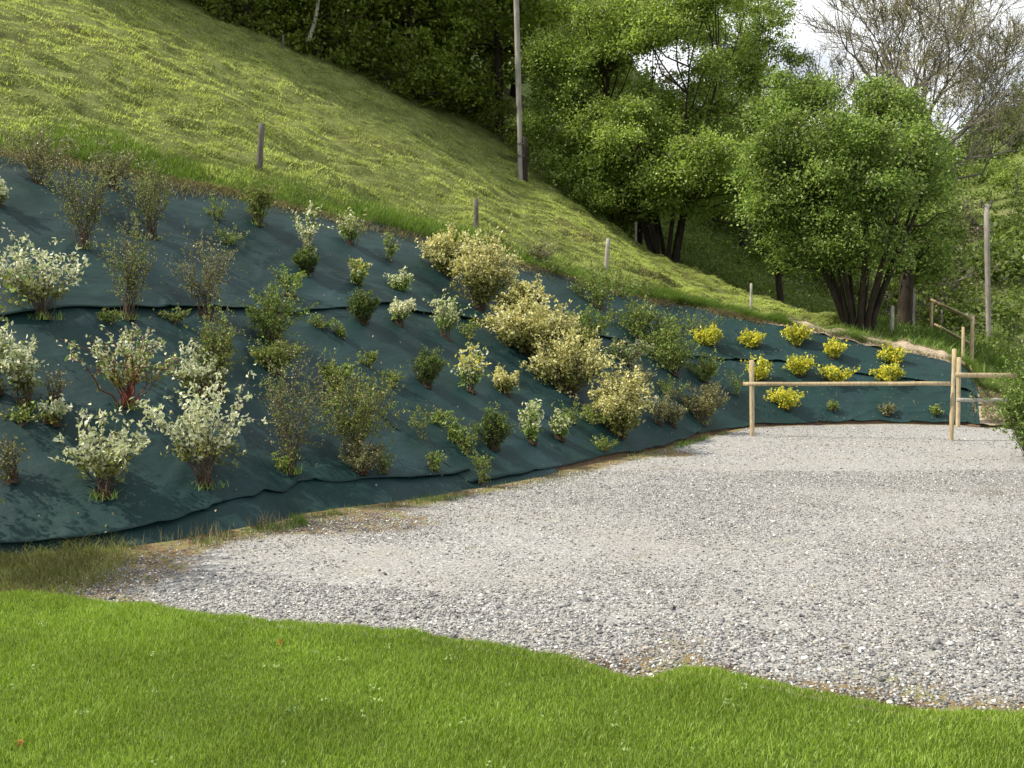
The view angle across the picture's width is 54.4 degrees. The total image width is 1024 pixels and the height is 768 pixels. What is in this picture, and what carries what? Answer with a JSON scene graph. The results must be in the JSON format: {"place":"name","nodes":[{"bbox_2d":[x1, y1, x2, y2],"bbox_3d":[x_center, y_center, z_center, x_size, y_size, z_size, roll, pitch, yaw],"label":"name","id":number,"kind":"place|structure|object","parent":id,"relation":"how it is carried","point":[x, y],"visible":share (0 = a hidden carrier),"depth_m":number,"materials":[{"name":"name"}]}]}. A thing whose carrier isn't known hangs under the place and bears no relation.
{"place":"outdoors","nodes":[
{"label":"outdoors","id":0,"kind":"place"},
{"bbox_2d":[0,531,191,596],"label":"rough grass","id":1,"kind":"structure","parent":0,"point":[70,570],"depth_m":7.06,"materials":[{"name":"green plant"}]},
{"bbox_2d":[5,153,1011,470],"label":"bank soil","id":2,"kind":"structure","parent":0,"point":[615,455],"depth_m":17.58,"materials":[{"name":"brown soil"}]},
{"bbox_2d":[0,103,86,185],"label":"twiggy shrub","id":3,"kind":"object","parent":2,"relation":"on","point":[35,152],"visible":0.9,"depth_m":12.12,"materials":[{"name":"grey plant"}]},
{"bbox_2d":[0,222,89,320],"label":"variegated shrub","id":4,"kind":"object","parent":2,"relation":"on","point":[44,293],"visible":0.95,"depth_m":9.71,"materials":[{"name":"white plant"}]},
{"bbox_2d":[16,139,128,249],"bbox_3d":[-4.904,-2.097,11.197,1.105,1.176,0.863,-1,3,-20],"label":"twiggy shrub","id":5,"kind":"object","parent":2,"relation":"on","point":[93,211],"visible":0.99,"depth_m":11.16,"materials":[{"name":"green plant"}]},
{"bbox_2d":[85,137,144,190],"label":"twiggy shrub","id":6,"kind":"object","parent":2,"relation":"on","point":[123,165],"visible":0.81,"depth_m":12.92,"materials":[{"name":"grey plant"}]},
{"bbox_2d":[56,322,184,410],"bbox_3d":[-3.550,-0.161,9.103,0.981,0.812,1.321,1,3,24],"label":"variegated shrub","id":7,"kind":"object","parent":2,"relation":"on","point":[133,373],"visible":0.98,"depth_m":9.03,"materials":[{"name":"green plant"}]},
{"bbox_2d":[81,210,172,320],"bbox_3d":[-4.082,-1.242,10.425,0.813,1.169,0.867,-3,4,-41],"label":"twiggy shrub","id":8,"kind":"object","parent":2,"relation":"on","point":[133,287],"visible":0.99,"depth_m":10.40,"materials":[{"name":"green plant"}]},
{"bbox_2d":[100,153,189,239],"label":"twiggy shrub","id":9,"kind":"object","parent":2,"relation":"on","point":[149,224],"visible":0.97,"depth_m":12.30,"materials":[{"name":"green plant"}]},
{"bbox_2d":[138,363,266,490],"bbox_3d":[-2.736,0.373,8.680,1.016,1.107,1.208,-1,3,-23],"label":"variegated shrub","id":10,"kind":"object","parent":2,"relation":"on","point":[202,448],"visible":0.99,"depth_m":8.65,"materials":[{"name":"green plant"}]},
{"bbox_2d":[162,218,250,318],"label":"twiggy shrub","id":11,"kind":"object","parent":2,"relation":"on","point":[207,281],"visible":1,"depth_m":11.16,"materials":[{"name":"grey plant"}]},
{"bbox_2d":[0,284,470,542],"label":"fabric sheet","id":12,"kind":"object","parent":2,"relation":"on","point":[157,485],"visible":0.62,"depth_m":9.32,"materials":[{"name":"teal fabric"}]},
{"bbox_2d":[0,433,30,485],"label":"twiggy shrub","id":13,"kind":"object","parent":12,"relation":"on","point":[12,474],"visible":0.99,"depth_m":8.03,"materials":[{"name":"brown plant"}]},
{"bbox_2d":[0,244,46,507],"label":"twiggy shrub","id":14,"kind":"object","parent":12,"relation":"on","point":[8,276],"visible":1,"depth_m":7.29,"materials":[{"name":"green plant"}]},
{"bbox_2d":[0,334,48,409],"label":"variegated shrub","id":15,"kind":"object","parent":12,"relation":"on","point":[20,357],"visible":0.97,"depth_m":8.63,"materials":[{"name":"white plant"}]},
{"bbox_2d":[36,393,71,426],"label":"variegated shrub","id":16,"kind":"object","parent":12,"relation":"on","point":[54,412],"visible":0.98,"depth_m":8.61,"materials":[{"name":"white plant"}]},
{"bbox_2d":[48,395,155,501],"bbox_3d":[-3.371,0.523,8.230,0.801,0.868,0.730,0,3,0],"label":"variegated shrub","id":17,"kind":"object","parent":12,"relation":"on","point":[108,464],"visible":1,"depth_m":8.15,"materials":[{"name":"green plant"}]},
{"bbox_2d":[172,338,229,397],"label":"variegated shrub","id":18,"kind":"object","parent":12,"relation":"on","point":[198,371],"visible":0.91,"depth_m":9.82,"materials":[{"name":"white plant"}]},
{"bbox_2d":[179,300,247,395],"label":"twiggy shrub","id":19,"kind":"object","parent":12,"relation":"on","point":[216,343],"visible":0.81,"depth_m":10.03,"materials":[{"name":"green plant"}]},
{"bbox_2d":[219,268,318,346],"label":"green shrub","id":20,"kind":"object","parent":12,"relation":"on","point":[263,324],"visible":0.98,"depth_m":11.34,"materials":[{"name":"green plant"}]},
{"bbox_2d":[245,334,313,373],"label":"twiggy shrub","id":21,"kind":"object","parent":12,"relation":"on","point":[280,352],"visible":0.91,"depth_m":10.84,"materials":[{"name":"green plant"}]},
{"bbox_2d":[238,331,354,475],"bbox_3d":[-2.026,0.175,9.714,1.220,1.392,0.969,0,3,0],"label":"twiggy shrub","id":22,"kind":"object","parent":12,"relation":"on","point":[290,470],"visible":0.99,"depth_m":9.56,"materials":[{"name":"green plant"}]},
{"bbox_2d":[338,434,386,476],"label":"twiggy shrub","id":23,"kind":"object","parent":12,"relation":"on","point":[361,461],"visible":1,"depth_m":10.04,"materials":[{"name":"green plant"}]},
{"bbox_2d":[231,172,279,226],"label":"shrub","id":24,"kind":"object","parent":2,"relation":"on","point":[261,199],"visible":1,"depth_m":13.88,"materials":[{"name":"green plant"}]},
{"bbox_2d":[0,453,557,555],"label":"fabric sheet","id":25,"kind":"object","parent":2,"relation":"on","point":[315,495],"visible":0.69,"depth_m":9.22,"materials":[{"name":"teal fabric"}]},
{"bbox_2d":[291,244,320,275],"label":"evergreen shrub","id":26,"kind":"object","parent":2,"relation":"on","point":[305,261],"visible":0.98,"depth_m":13.38,"materials":[{"name":"green plant"}]},
{"bbox_2d":[289,199,332,271],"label":"white tipped shrub","id":27,"kind":"object","parent":2,"relation":"on","point":[311,229],"visible":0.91,"depth_m":13.49,"materials":[{"name":"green plant"}]},
{"bbox_2d":[317,350,359,391],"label":"green shrub","id":28,"kind":"object","parent":2,"relation":"on","point":[327,373],"visible":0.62,"depth_m":11.12,"materials":[{"name":"green plant"}]},
{"bbox_2d":[275,347,408,464],"bbox_3d":[-1.646,0.204,10.147,1.113,1.233,1.178,3,4,44],"label":"twiggy shrub","id":29,"kind":"object","parent":2,"relation":"on","point":[359,421],"visible":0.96,"depth_m":10.11,"materials":[{"name":"green plant"}]},
{"bbox_2d":[335,207,367,245],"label":"white tipped shrub","id":30,"kind":"object","parent":2,"relation":"on","point":[349,233],"visible":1,"depth_m":15.02,"materials":[{"name":"green plant"}]},
{"bbox_2d":[346,284,381,324],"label":"evergreen shrub","id":31,"kind":"object","parent":2,"relation":"on","point":[362,307],"visible":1,"depth_m":12.77,"materials":[{"name":"green plant"}]},
{"bbox_2d":[0,143,770,325],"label":"dry grass","id":32,"kind":"structure","parent":2,"relation":"on","point":[652,300],"depth_m":15.37,"materials":[{"name":"green plant"}]},
{"bbox_2d":[387,296,416,327],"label":"white tipped shrub","id":33,"kind":"object","parent":2,"relation":"on","point":[401,310],"visible":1,"depth_m":13.27,"materials":[{"name":"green plant"}]},
{"bbox_2d":[410,344,450,388],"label":"evergreen shrub","id":34,"kind":"object","parent":2,"relation":"on","point":[428,367],"visible":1,"depth_m":12.14,"materials":[{"name":"green plant"}]},
{"bbox_2d":[415,221,476,277],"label":"golden shrub","id":35,"kind":"object","parent":2,"relation":"on","point":[442,246],"visible":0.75,"depth_m":15.78,"materials":[{"name":"yellow plant"}]},
{"bbox_2d":[422,288,470,340],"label":"white tipped shrub","id":36,"kind":"object","parent":2,"relation":"on","point":[447,324],"visible":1,"depth_m":13.66,"materials":[{"name":"green plant"}]},
{"bbox_2d":[448,341,492,394],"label":"white tipped shrub","id":37,"kind":"object","parent":2,"relation":"on","point":[469,375],"visible":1,"depth_m":12.69,"materials":[{"name":"green plant"}]},
{"bbox_2d":[435,214,529,311],"bbox_3d":[-0.423,-1.865,15.305,1.473,1.527,1.400,-1,3,-24],"label":"golden shrub","id":38,"kind":"object","parent":2,"relation":"on","point":[483,284],"visible":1,"depth_m":15.19,"materials":[{"name":"yellow plant"}]},
{"bbox_2d":[0,155,980,397],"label":"fabric sheet","id":39,"kind":"object","parent":2,"relation":"on","point":[27,202],"visible":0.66,"depth_m":13.45,"materials":[{"name":"teal fabric"}]},
{"bbox_2d":[469,401,515,451],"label":"evergreen shrub","id":40,"kind":"object","parent":2,"relation":"on","point":[495,435],"visible":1,"depth_m":11.58,"materials":[{"name":"green plant"}]},
{"bbox_2d":[492,362,521,396],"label":"golden shrub","id":41,"kind":"object","parent":2,"relation":"on","point":[503,381],"visible":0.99,"depth_m":13.14,"materials":[{"name":"yellow plant"}]},
{"bbox_2d":[496,273,554,311],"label":"golden shrub","id":42,"kind":"object","parent":2,"relation":"on","point":[521,291],"visible":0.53,"depth_m":16.24,"materials":[{"name":"yellow plant"}]},
{"bbox_2d":[517,399,544,445],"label":"white tipped shrub","id":43,"kind":"object","parent":2,"relation":"on","point":[531,430],"visible":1,"depth_m":12.24,"materials":[{"name":"green plant"}]},
{"bbox_2d":[475,288,609,355],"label":"golden shrub","id":44,"kind":"object","parent":2,"relation":"on","point":[519,327],"visible":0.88,"depth_m":14.48,"materials":[{"name":"yellow plant"}]},
{"bbox_2d":[548,403,574,441],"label":"white tipped shrub","id":45,"kind":"object","parent":2,"relation":"on","point":[561,425],"visible":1,"depth_m":12.77,"materials":[{"name":"green plant"}]},
{"bbox_2d":[519,318,629,395],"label":"golden shrub","id":46,"kind":"object","parent":2,"relation":"on","point":[564,365],"visible":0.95,"depth_m":14.10,"materials":[{"name":"yellow plant"}]},
{"bbox_2d":[565,303,622,335],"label":"green shrub","id":47,"kind":"object","parent":2,"relation":"on","point":[585,319],"visible":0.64,"depth_m":16.42,"materials":[{"name":"green plant"}]},
{"bbox_2d":[566,254,642,310],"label":"green shrub","id":48,"kind":"object","parent":2,"relation":"on","point":[598,293],"visible":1,"depth_m":18.52,"materials":[{"name":"green plant"}]},
{"bbox_2d":[557,359,657,439],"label":"golden shrub","id":49,"kind":"object","parent":2,"relation":"on","point":[621,398],"visible":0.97,"depth_m":13.71,"materials":[{"name":"yellow plant"}]},
{"bbox_2d":[598,333,655,368],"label":"green shrub","id":50,"kind":"object","parent":2,"relation":"on","point":[622,352],"visible":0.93,"depth_m":16.24,"materials":[{"name":"green plant"}]},
{"bbox_2d":[273,294,985,482],"bbox_3d":[2.526,-0.270,15.739,13.588,2.228,4.288,-2,4,-38],"label":"fabric sheet","id":51,"kind":"object","parent":2,"relation":"on","point":[446,393],"visible":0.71,"depth_m":13.60,"materials":[{"name":"teal fabric"}]},
{"bbox_2d":[608,288,672,338],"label":"green shrub","id":52,"kind":"object","parent":2,"relation":"on","point":[647,314],"visible":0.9,"depth_m":18.00,"materials":[{"name":"green plant"}]},
{"bbox_2d":[625,300,687,353],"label":"green shrub","id":53,"kind":"object","parent":2,"relation":"on","point":[654,335],"visible":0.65,"depth_m":17.85,"materials":[{"name":"green plant"}]},
{"bbox_2d":[640,318,709,377],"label":"green shrub","id":54,"kind":"object","parent":2,"relation":"on","point":[674,356],"visible":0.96,"depth_m":17.54,"materials":[{"name":"green plant"}]},
{"bbox_2d":[674,378,729,426],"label":"twiggy shrub","id":55,"kind":"object","parent":2,"relation":"on","point":[706,405],"visible":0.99,"depth_m":16.22,"materials":[{"name":"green plant"}]},
{"bbox_2d":[686,346,724,383],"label":"green shrub","id":56,"kind":"object","parent":2,"relation":"on","point":[707,371],"visible":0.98,"depth_m":18.07,"materials":[{"name":"green plant"}]},
{"bbox_2d":[763,386,807,411],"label":"yellow shrub","id":57,"kind":"object","parent":2,"relation":"on","point":[788,401],"visible":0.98,"depth_m":18.15,"materials":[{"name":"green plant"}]},
{"bbox_2d":[780,352,818,376],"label":"yellow shrub","id":58,"kind":"object","parent":2,"relation":"on","point":[798,368],"visible":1,"depth_m":19.10,"materials":[{"name":"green plant"}]},
{"bbox_2d":[976,386,1014,424],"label":"straw soil slope","id":59,"kind":"structure","parent":2,"relation":"on","point":[982,420],"depth_m":17.81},
{"bbox_2d":[719,308,1011,422],"bbox_3d":[8.159,-0.408,19.359,8.598,2.265,3.338,1,3,18],"label":"straw","id":60,"kind":"object","parent":59,"relation":"on","point":[987,394],"visible":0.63,"depth_m":20.29,"materials":[{"name":"beige plant"}]},
{"bbox_2d":[0,0,1020,390],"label":"meadow","id":61,"kind":"structure","parent":0,"point":[174,128],"depth_m":22.38,"materials":[{"name":"green plant"}]},
{"bbox_2d":[187,0,294,36],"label":"undergrowth bush","id":62,"kind":"object","parent":61,"relation":"on","point":[214,5],"visible":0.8,"depth_m":32.40,"materials":[{"name":"green plant"}]},
{"bbox_2d":[231,0,351,55],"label":"undergrowth bush","id":63,"kind":"object","parent":61,"relation":"on","point":[269,20],"visible":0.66,"depth_m":33.06,"materials":[{"name":"green plant"}]},
{"bbox_2d":[258,0,406,74],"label":"undergrowth bush","id":64,"kind":"object","parent":61,"relation":"on","point":[336,33],"visible":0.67,"depth_m":33.78,"materials":[{"name":"green plant"}]},
{"bbox_2d":[345,20,452,101],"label":"undergrowth bush","id":65,"kind":"object","parent":61,"relation":"on","point":[422,34],"visible":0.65,"depth_m":34.85,"materials":[{"name":"green plant"}]},
{"bbox_2d":[331,0,509,98],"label":"woodland tree","id":66,"kind":"object","parent":61,"relation":"on","point":[413,11],"visible":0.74,"depth_m":35.84,"materials":[{"name":"green plant"}]},
{"bbox_2d":[399,37,482,114],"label":"undergrowth bush","id":67,"kind":"object","parent":61,"relation":"on","point":[435,88],"visible":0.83,"depth_m":35.48,"materials":[{"name":"green plant"}]},
{"bbox_2d":[445,58,512,125],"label":"undergrowth bush","id":68,"kind":"object","parent":61,"relation":"on","point":[476,107],"visible":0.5,"depth_m":37.37,"materials":[{"name":"green plant"}]},
{"bbox_2d":[401,0,594,135],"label":"woodland tree","id":69,"kind":"object","parent":61,"relation":"on","point":[497,48],"visible":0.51,"depth_m":37.14,"materials":[{"name":"green plant"}]},
{"bbox_2d":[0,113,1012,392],"bbox_3d":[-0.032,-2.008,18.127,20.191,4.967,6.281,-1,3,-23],"label":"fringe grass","id":70,"kind":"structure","parent":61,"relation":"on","point":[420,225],"depth_m":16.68,"materials":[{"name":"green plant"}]},
{"bbox_2d":[470,96,546,147],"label":"undergrowth bush","id":71,"kind":"object","parent":61,"relation":"on","point":[506,104],"visible":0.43,"depth_m":37.05,"materials":[{"name":"green plant"}]},
{"bbox_2d":[514,0,527,181],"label":"utility pole","id":72,"kind":"object","parent":61,"relation":"on","point":[522,155],"visible":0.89,"depth_m":30.34,"materials":[{"name":"grey wood"}]},
{"bbox_2d":[492,0,649,142],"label":"woodland tree","id":73,"kind":"object","parent":61,"relation":"on","point":[618,84],"visible":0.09,"depth_m":42.49,"materials":[{"name":"green plant"}]},
{"bbox_2d":[502,0,803,263],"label":"coppiced tree","id":74,"kind":"object","parent":61,"relation":"on","point":[685,163],"visible":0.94,"depth_m":31.91,"materials":[{"name":"green plant"}]},
{"bbox_2d":[688,183,740,240],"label":"slope bush","id":75,"kind":"object","parent":61,"relation":"on","point":[717,217],"visible":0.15,"depth_m":45.27,"materials":[{"name":"green plant"}]},
{"bbox_2d":[668,0,837,276],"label":"tall tree","id":76,"kind":"object","parent":61,"relation":"on","point":[772,42],"visible":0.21,"depth_m":41.87,"materials":[{"name":"green plant"}]},
{"bbox_2d":[726,169,817,303],"bbox_3d":[8.103,-4.318,31.406,3.190,5.443,3.570,2,4,32],"label":"young tree","id":77,"kind":"object","parent":61,"relation":"on","point":[757,259],"visible":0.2,"depth_m":31.39,"materials":[{"name":"green plant"}]},
{"bbox_2d":[598,197,1023,368],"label":"slope scrub","id":78,"kind":"object","parent":61,"relation":"on","point":[716,264],"visible":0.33,"depth_m":37.64,"materials":[{"name":"green plant"}]},
{"bbox_2d":[710,59,983,331],"bbox_3d":[7.948,-4.481,24.038,5.938,6.730,5.412,2,4,38],"label":"coppiced tree","id":79,"kind":"object","parent":61,"relation":"on","point":[845,161],"visible":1,"depth_m":23.53,"materials":[{"name":"green plant"}]},
{"bbox_2d":[714,311,1001,390],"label":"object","id":80,"kind":"object","parent":61,"relation":"on","point":[906,344],"visible":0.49,"depth_m":20.58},
{"bbox_2d":[738,0,1023,323],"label":"budding tree","id":81,"kind":"object","parent":61,"relation":"on","point":[961,27],"visible":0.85,"depth_m":41.08,"materials":[{"name":"grey plant"}]},
{"bbox_2d":[853,272,929,326],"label":"slope bush","id":82,"kind":"object","parent":61,"relation":"on","point":[890,287],"visible":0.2,"depth_m":47.73,"materials":[{"name":"green plant"}]},
{"bbox_2d":[857,79,981,328],"bbox_3d":[11.163,-4.835,27.753,3.648,7.623,3.999,0,3,0],"label":"leaning tree","id":83,"kind":"object","parent":61,"relation":"on","point":[907,284],"visible":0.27,"depth_m":27.39,"materials":[{"name":"green plant"}]},
{"bbox_2d":[929,298,974,365],"bbox_3d":[10.135,-1.090,22.571,0.793,2.060,10.294,1,3,20],"label":"sloping rail fence","id":84,"kind":"object","parent":61,"relation":"on","point":[970,342],"visible":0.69,"depth_m":23.33,"materials":[{"name":"brown wood"}]},
{"bbox_2d":[980,200,992,338],"bbox_3d":[18.979,-3.707,39.859,0.642,7.275,0.211,0,3,0],"label":"utility pole","id":85,"kind":"object","parent":61,"relation":"on","point":[986,207],"visible":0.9,"depth_m":39.73,"materials":[{"name":"grey wood"}]},
{"bbox_2d":[0,424,1023,720],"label":"gravel yard","id":86,"kind":"structure","parent":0,"point":[394,562],"depth_m":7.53,"materials":[{"name":"grey gravel"}]},
{"bbox_2d":[0,511,297,564],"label":"dry stalks","id":87,"kind":"object","parent":86,"relation":"on","point":[263,519],"visible":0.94,"depth_m":8.14,"materials":[{"name":"beige plant"}]},
{"bbox_2d":[1,430,727,560],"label":"bare soil","id":88,"kind":"structure","parent":86,"relation":"on","point":[300,521],"depth_m":9.08,"materials":[{"name":"brown soil"}]},
{"bbox_2d":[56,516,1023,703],"bbox_3d":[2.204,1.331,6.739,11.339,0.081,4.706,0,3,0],"label":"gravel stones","id":89,"kind":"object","parent":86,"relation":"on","point":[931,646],"visible":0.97,"depth_m":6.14,"materials":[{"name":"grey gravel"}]},
{"bbox_2d":[512,424,1023,483],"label":"gravel stones","id":90,"kind":"object","parent":86,"relation":"on","point":[870,432],"visible":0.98,"depth_m":13.74,"materials":[{"name":"grey gravel"}]},
{"bbox_2d":[743,349,956,440],"bbox_3d":[5.271,0.276,15.650,3.214,1.676,0.158,1,3,10],"label":"wooden barrier","id":91,"kind":"object","parent":86,"relation":"on","point":[751,383],"visible":0.88,"depth_m":15.53,"materials":[{"name":"brown wood"}]},
{"bbox_2d":[955,357,1016,426],"bbox_3d":[8.652,0.309,17.746,1.746,1.585,0.121,-1,3,-10],"label":"rail fence","id":92,"kind":"object","parent":86,"relation":"on","point":[958,376],"visible":0.82,"depth_m":17.61,"materials":[{"name":"brown wood"}]},
{"bbox_2d":[970,324,1023,458],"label":"green shrub","id":93,"kind":"object","parent":86,"relation":"on","point":[1015,410],"visible":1,"depth_m":13.12,"materials":[{"name":"green plant"}]},
{"bbox_2d":[0,588,1023,767],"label":"lawn","id":94,"kind":"structure","parent":0,"point":[790,757],"depth_m":4.31,"materials":[{"name":"green plant"}]},
{"bbox_2d":[10,610,862,767],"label":"lawn clover","id":95,"kind":"object","parent":94,"relation":"on","point":[329,698],"visible":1,"depth_m":4.40,"materials":[{"name":"green plant"}]},
{"bbox_2d":[334,0,1023,355],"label":"hillside","id":96,"kind":"structure","parent":0,"point":[1003,290],"depth_m":115.35,"materials":[{"name":"green plant"}]},
{"bbox_2d":[632,63,1023,312],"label":"hillside scrub","id":97,"kind":"object","parent":96,"relation":"on","point":[1012,242],"visible":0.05,"depth_m":96.04,"materials":[{"name":"green plant"}]},
{"bbox_2d":[846,206,1023,326],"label":"slope bush","id":98,"kind":"object","parent":96,"relation":"on","point":[958,283],"visible":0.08,"depth_m":54.71,"materials":[{"name":"green plant"}]},
{"bbox_2d":[868,236,1023,338],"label":"slope bush","id":99,"kind":"object","parent":96,"relation":"on","point":[964,306],"visible":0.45,"depth_m":49.15,"materials":[{"name":"green plant"}]},
{"bbox_2d":[982,141,1023,199],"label":"slope tree","id":100,"kind":"object","parent":96,"relation":"on","point":[1003,177],"visible":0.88,"depth_m":122.21,"materials":[{"name":"green plant"}]},
{"bbox_2d":[989,191,1023,238],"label":"slope tree","id":101,"kind":"object","parent":96,"relation":"on","point":[1013,220],"visible":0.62,"depth_m":96.79,"materials":[{"name":"green plant"}]},
{"bbox_2d":[992,288,1023,341],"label":"slope tree","id":102,"kind":"object","parent":96,"relation":"on","point":[1017,328],"visible":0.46,"depth_m":61.95,"materials":[{"name":"green plant"}]},
{"bbox_2d":[598,0,1023,158],"label":"sky","id":103,"kind":"structure","parent":0,"point":[805,38],"materials":[{"name":"white"}]},
{"bbox_2d":[833,305,1023,390],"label":"tall grass","id":104,"kind":"structure","parent":0,"point":[944,339],"depth_m":24.46,"materials":[{"name":"green plant"}]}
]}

